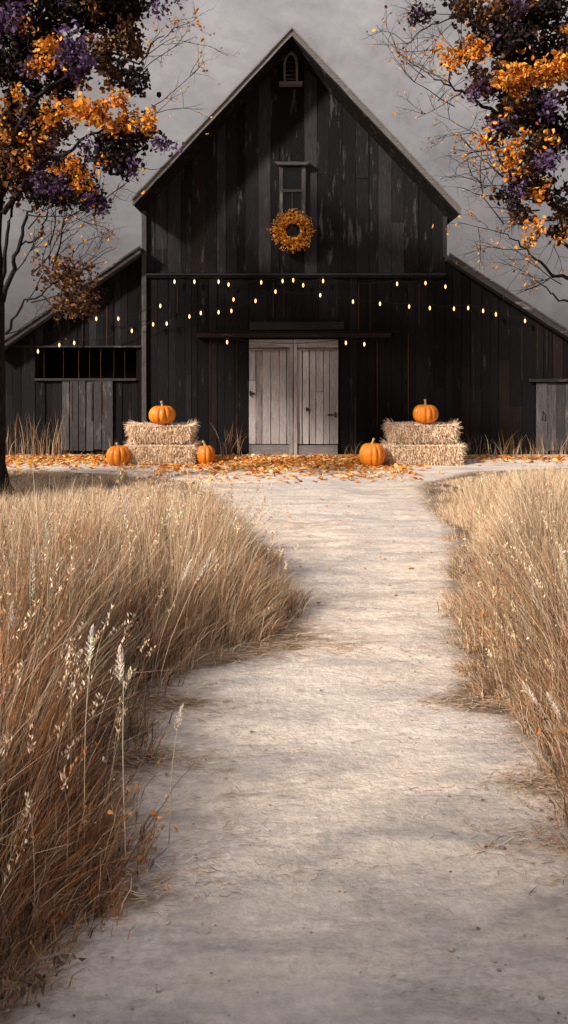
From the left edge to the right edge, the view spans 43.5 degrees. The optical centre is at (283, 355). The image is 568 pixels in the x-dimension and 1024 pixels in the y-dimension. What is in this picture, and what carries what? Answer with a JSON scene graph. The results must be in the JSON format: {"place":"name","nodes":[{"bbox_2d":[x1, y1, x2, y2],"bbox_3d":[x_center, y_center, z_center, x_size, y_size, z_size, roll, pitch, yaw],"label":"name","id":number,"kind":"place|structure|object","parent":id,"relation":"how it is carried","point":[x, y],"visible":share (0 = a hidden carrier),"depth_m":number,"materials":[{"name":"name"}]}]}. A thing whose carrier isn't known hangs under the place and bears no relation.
{"place":"outdoors","nodes":[
{"label":"outdoors","id":0,"kind":"place"},
{"bbox_2d":[0,454,324,1022],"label":"tall grass","id":1,"kind":"structure","parent":0,"point":[93,557],"depth_m":4.01,"materials":[{"name":"beige plant"}]},
{"bbox_2d":[0,454,567,1023],"bbox_3d":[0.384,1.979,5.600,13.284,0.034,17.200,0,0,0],"label":"path","id":2,"kind":"structure","parent":0,"point":[274,952],"depth_m":3.01,"materials":[{"name":"soil"}]},
{"bbox_2d":[7,600,15,688],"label":"seed stalk","id":3,"kind":"object","parent":2,"relation":"on","point":[10,618],"visible":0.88,"depth_m":3.30,"materials":[{"name":"plant"}]},
{"bbox_2d":[28,546,35,650],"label":"seed stalk","id":4,"kind":"object","parent":2,"relation":"on","point":[32,566],"visible":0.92,"depth_m":3.70,"materials":[{"name":"plant"}]},
{"bbox_2d":[0,915,86,1007],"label":"dry weed","id":5,"kind":"object","parent":2,"relation":"on","point":[31,982],"visible":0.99,"depth_m":2.13,"materials":[{"name":"brown plant"}]},
{"bbox_2d":[43,521,49,565],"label":"seed stalk","id":6,"kind":"object","parent":2,"relation":"on","point":[46,532],"visible":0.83,"depth_m":4.40,"materials":[{"name":"plant"}]},
{"bbox_2d":[83,623,94,846],"bbox_3d":[-0.750,1.519,2.750,0.044,0.963,0.042,0,0,40],"label":"seed stalk","id":7,"kind":"object","parent":2,"relation":"on","point":[88,661],"visible":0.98,"depth_m":2.75,"materials":[{"name":"plant"}]},
{"bbox_2d":[106,442,130,465],"bbox_3d":[-2.985,1.771,12.866,0.448,0.416,0.447,0,0,0],"label":"pumpkin","id":8,"kind":"object","parent":2,"relation":"on","point":[117,455],"visible":0.96,"depth_m":12.70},
{"bbox_2d":[114,643,126,879],"bbox_3d":[-0.622,1.547,2.699,0.044,0.907,0.041,0,0,26],"label":"seed stalk","id":9,"kind":"object","parent":2,"relation":"on","point":[120,663],"visible":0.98,"depth_m":2.70,"materials":[{"name":"plant"}]},
{"bbox_2d":[0,0,243,500],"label":"tree","id":10,"kind":"object","parent":2,"relation":"on","point":[22,62],"visible":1,"depth_m":9.73,"materials":[{"name":"orange plant"}]},
{"bbox_2d":[123,495,128,589],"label":"seed stalk","id":11,"kind":"object","parent":2,"relation":"on","point":[125,500],"visible":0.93,"depth_m":5.00,"materials":[{"name":"plant"}]},
{"bbox_2d":[93,747,194,896],"bbox_3d":[-0.528,1.699,2.656,0.365,0.604,0.242,0,0,0],"label":"dry weed","id":12,"kind":"object","parent":2,"relation":"on","point":[152,813],"visible":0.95,"depth_m":2.64,"materials":[{"name":"brown plant"}]},
{"bbox_2d":[125,438,204,464],"bbox_3d":[-2.234,1.747,13.184,1.486,0.496,0.844,0,0,0],"label":"hay bale","id":13,"kind":"object","parent":2,"relation":"on","point":[172,452],"visible":0.86,"depth_m":12.87,"materials":[{"name":"plant"}]},
{"bbox_2d":[124,419,199,444],"bbox_3d":[-2.269,1.384,13.246,1.444,0.483,0.785,0,0,0],"label":"hay bale","id":14,"kind":"object","parent":13,"relation":"on","point":[171,432],"visible":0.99,"depth_m":12.96,"materials":[{"name":"plant"}]},
{"bbox_2d":[149,401,175,423],"bbox_3d":[-2.244,1.045,13.109,0.489,0.427,0.495,0,0,0],"label":"pumpkin","id":15,"kind":"object","parent":14,"relation":"on","point":[162,414],"visible":0.99,"depth_m":12.94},
{"bbox_2d":[152,559,191,688],"bbox_3d":[-0.670,1.608,4.250,0.238,0.785,0.043,0,0,0],"label":"seed stalk","id":16,"kind":"object","parent":2,"relation":"on","point":[185,574],"visible":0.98,"depth_m":4.25,"materials":[{"name":"plant"}]},
{"bbox_2d":[168,704,183,843],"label":"seed stalk","id":17,"kind":"object","parent":2,"relation":"on","point":[178,720],"visible":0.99,"depth_m":2.90,"materials":[{"name":"plant"}]},
{"bbox_2d":[157,548,214,696],"bbox_3d":[-0.573,1.563,4.150,0.337,0.875,0.043,0,0,0],"label":"seed stalk","id":18,"kind":"object","parent":2,"relation":"on","point":[209,559],"visible":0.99,"depth_m":4.15,"materials":[{"name":"plant"}]},
{"bbox_2d":[196,440,214,463],"bbox_3d":[-1.435,1.761,12.996,0.347,0.436,0.346,0,0,0],"label":"pumpkin","id":19,"kind":"object","parent":2,"relation":"on","point":[205,453],"visible":0.86,"depth_m":12.87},
{"bbox_2d":[249,551,291,616],"bbox_3d":[-0.141,1.735,5.328,0.408,0.536,0.212,0,0,0],"label":"dry weed","id":20,"kind":"object","parent":2,"relation":"on","point":[269,586],"visible":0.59,"depth_m":5.32,"materials":[{"name":"brown plant"}]},
{"bbox_2d":[5,479,567,1023],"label":"pebbles","id":21,"kind":"object","parent":2,"relation":"on","point":[541,997],"visible":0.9,"depth_m":3.08,"materials":[{"name":"stone"}]},
{"bbox_2d":[6,411,567,459],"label":"weeds","id":22,"kind":"object","parent":2,"relation":"on","point":[34,443],"visible":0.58,"depth_m":13.86,"materials":[{"name":"brown plant"}]},
{"bbox_2d":[6,453,567,604],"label":"fallen leaves","id":23,"kind":"object","parent":2,"relation":"on","point":[261,461],"visible":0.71,"depth_m":12.78,"materials":[{"name":"orange plant"}]},
{"bbox_2d":[60,472,567,921],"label":"loose straw","id":24,"kind":"object","parent":2,"relation":"on","point":[434,702],"visible":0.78,"depth_m":3.69,"materials":[{"name":"beige plant"}]},
{"bbox_2d":[359,438,384,466],"bbox_3d":[1.580,1.723,12.728,0.470,0.508,0.469,0,0,0],"label":"pumpkin","id":25,"kind":"object","parent":2,"relation":"on","point":[372,453],"visible":0.96,"depth_m":12.57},
{"bbox_2d":[381,436,467,465],"bbox_3d":[2.550,1.738,13.133,1.635,0.514,0.834,0,0,0],"label":"hay bale","id":26,"kind":"object","parent":2,"relation":"on","point":[429,454],"visible":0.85,"depth_m":12.82,"materials":[{"name":"plant"}]},
{"bbox_2d":[383,417,461,444],"bbox_3d":[2.558,1.389,13.247,1.479,0.472,0.782,0,0,0],"label":"hay bale","id":27,"kind":"object","parent":26,"relation":"on","point":[418,432],"visible":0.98,"depth_m":12.96,"materials":[{"name":"plant"}]},
{"bbox_2d":[413,399,437,422],"bbox_3d":[2.608,1.020,13.097,0.454,0.444,0.463,0,0,0],"label":"pumpkin","id":28,"kind":"object","parent":27,"relation":"on","point":[424,413],"visible":1,"depth_m":12.93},
{"bbox_2d":[360,0,567,301],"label":"tree","id":29,"kind":"object","parent":2,"relation":"on","point":[512,40],"visible":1,"depth_m":9.69,"materials":[{"name":"orange plant"}]},
{"bbox_2d":[446,552,516,695],"bbox_3d":[1.123,1.574,4.214,0.430,0.858,0.280,0,0,-15],"label":"dry weed","id":30,"kind":"object","parent":2,"relation":"on","point":[481,663],"visible":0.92,"depth_m":4.18,"materials":[{"name":"brown plant"}]},
{"bbox_2d":[417,457,567,866],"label":"tall grass","id":31,"kind":"structure","parent":2,"relation":"on","point":[527,519],"depth_m":5.11,"materials":[{"name":"beige plant"}]},
{"bbox_2d":[522,680,567,776],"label":"seed stalk","id":32,"kind":"object","parent":31,"relation":"in","point":[532,695],"visible":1,"depth_m":3.35,"materials":[{"name":"plant"}]},
{"bbox_2d":[463,532,526,632],"bbox_3d":[1.474,1.613,4.952,0.458,0.776,0.210,0,0,10],"label":"dry weed","id":33,"kind":"object","parent":2,"relation":"on","point":[494,599],"visible":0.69,"depth_m":4.95,"materials":[{"name":"brown plant"}]},
{"bbox_2d":[513,794,567,850],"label":"seed stalk","id":34,"kind":"object","parent":2,"relation":"on","point":[524,803],"visible":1,"depth_m":2.75,"materials":[{"name":"plant"}]},
{"bbox_2d":[520,712,567,819],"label":"dry weed","id":35,"kind":"object","parent":2,"relation":"on","point":[554,732],"visible":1,"depth_m":2.95,"materials":[{"name":"brown plant"}]},
{"bbox_2d":[546,692,567,732],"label":"seed stalk","id":36,"kind":"object","parent":2,"relation":"on","point":[553,704],"visible":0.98,"depth_m":3.20,"materials":[{"name":"plant"}]},
{"bbox_2d":[559,547,567,592],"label":"seed stalk","id":37,"kind":"object","parent":2,"relation":"on","point":[562,556],"visible":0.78,"depth_m":4.50,"materials":[{"name":"plant"}]},
{"bbox_2d":[0,0,567,337],"label":"sky","id":38,"kind":"structure","parent":0,"point":[334,29],"materials":[{"name":"grey"}]},
{"bbox_2d":[5,27,567,454],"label":"barn","id":39,"kind":"structure","parent":0,"point":[295,122],"depth_m":14.29,"materials":[{"name":"black wood"}]},
{"bbox_2d":[62,381,112,450],"bbox_3d":[-3.943,1.209,14.267,1.018,1.404,0.052,0,0,0],"label":"wing door","id":40,"kind":"structure","parent":39,"relation":"in","point":[98,427],"depth_m":14.25,"materials":[{"name":"grey wood"}]},
{"bbox_2d":[95,295,233,320],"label":"string lights","id":41,"kind":"object","parent":39,"relation":"hanging from","point":[159,306],"visible":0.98,"depth_m":14.07,"materials":[{"name":"yellow glass"}]},
{"bbox_2d":[249,339,292,454],"bbox_3d":[-0.262,0.843,14.236,0.885,2.343,0.100,0,0,0],"label":"door","id":42,"kind":"structure","parent":39,"relation":"in","point":[270,364],"depth_m":14.24,"materials":[{"name":"grey wood"}]},
{"bbox_2d":[37,287,525,352],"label":"string lights","id":43,"kind":"object","parent":39,"relation":"hanging from","point":[496,311],"visible":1,"depth_m":14.11,"materials":[{"name":"yellow glass"}]},
{"bbox_2d":[266,208,316,253],"bbox_3d":[0.149,-2.466,14.115,0.997,0.917,0.374,0,0,0],"label":"wreath","id":44,"kind":"object","parent":39,"relation":"attached to","point":[283,224],"visible":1,"depth_m":14.06,"materials":[{"name":"orange plant"}]},
{"bbox_2d":[274,162,309,240],"bbox_3d":[0.164,-3.075,14.216,0.729,1.569,0.120,0,0,0],"label":"window","id":45,"kind":"structure","parent":39,"relation":"in","point":[292,175],"depth_m":14.27,"materials":[{"name":"black glass"}]},
{"bbox_2d":[226,338,364,345],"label":"string lights","id":46,"kind":"object","parent":39,"relation":"hanging from","point":[296,343],"visible":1,"depth_m":14.09,"materials":[{"name":"yellow glass"}]},
{"bbox_2d":[174,276,445,288],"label":"string lights","id":47,"kind":"object","parent":39,"relation":"hanging from","point":[293,277],"visible":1,"depth_m":14.15,"materials":[{"name":"yellow glass"}]},
{"bbox_2d":[293,339,337,454],"bbox_3d":[0.639,0.843,14.232,0.901,2.343,0.107,0,0,0],"label":"door","id":48,"kind":"structure","parent":39,"relation":"in","point":[315,365],"depth_m":14.24,"materials":[{"name":"grey wood"}]},
{"bbox_2d":[529,379,567,452],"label":"wing door","id":49,"kind":"structure","parent":39,"relation":"in","point":[548,395],"depth_m":14.26,"materials":[{"name":"grey wood"}]}
]}

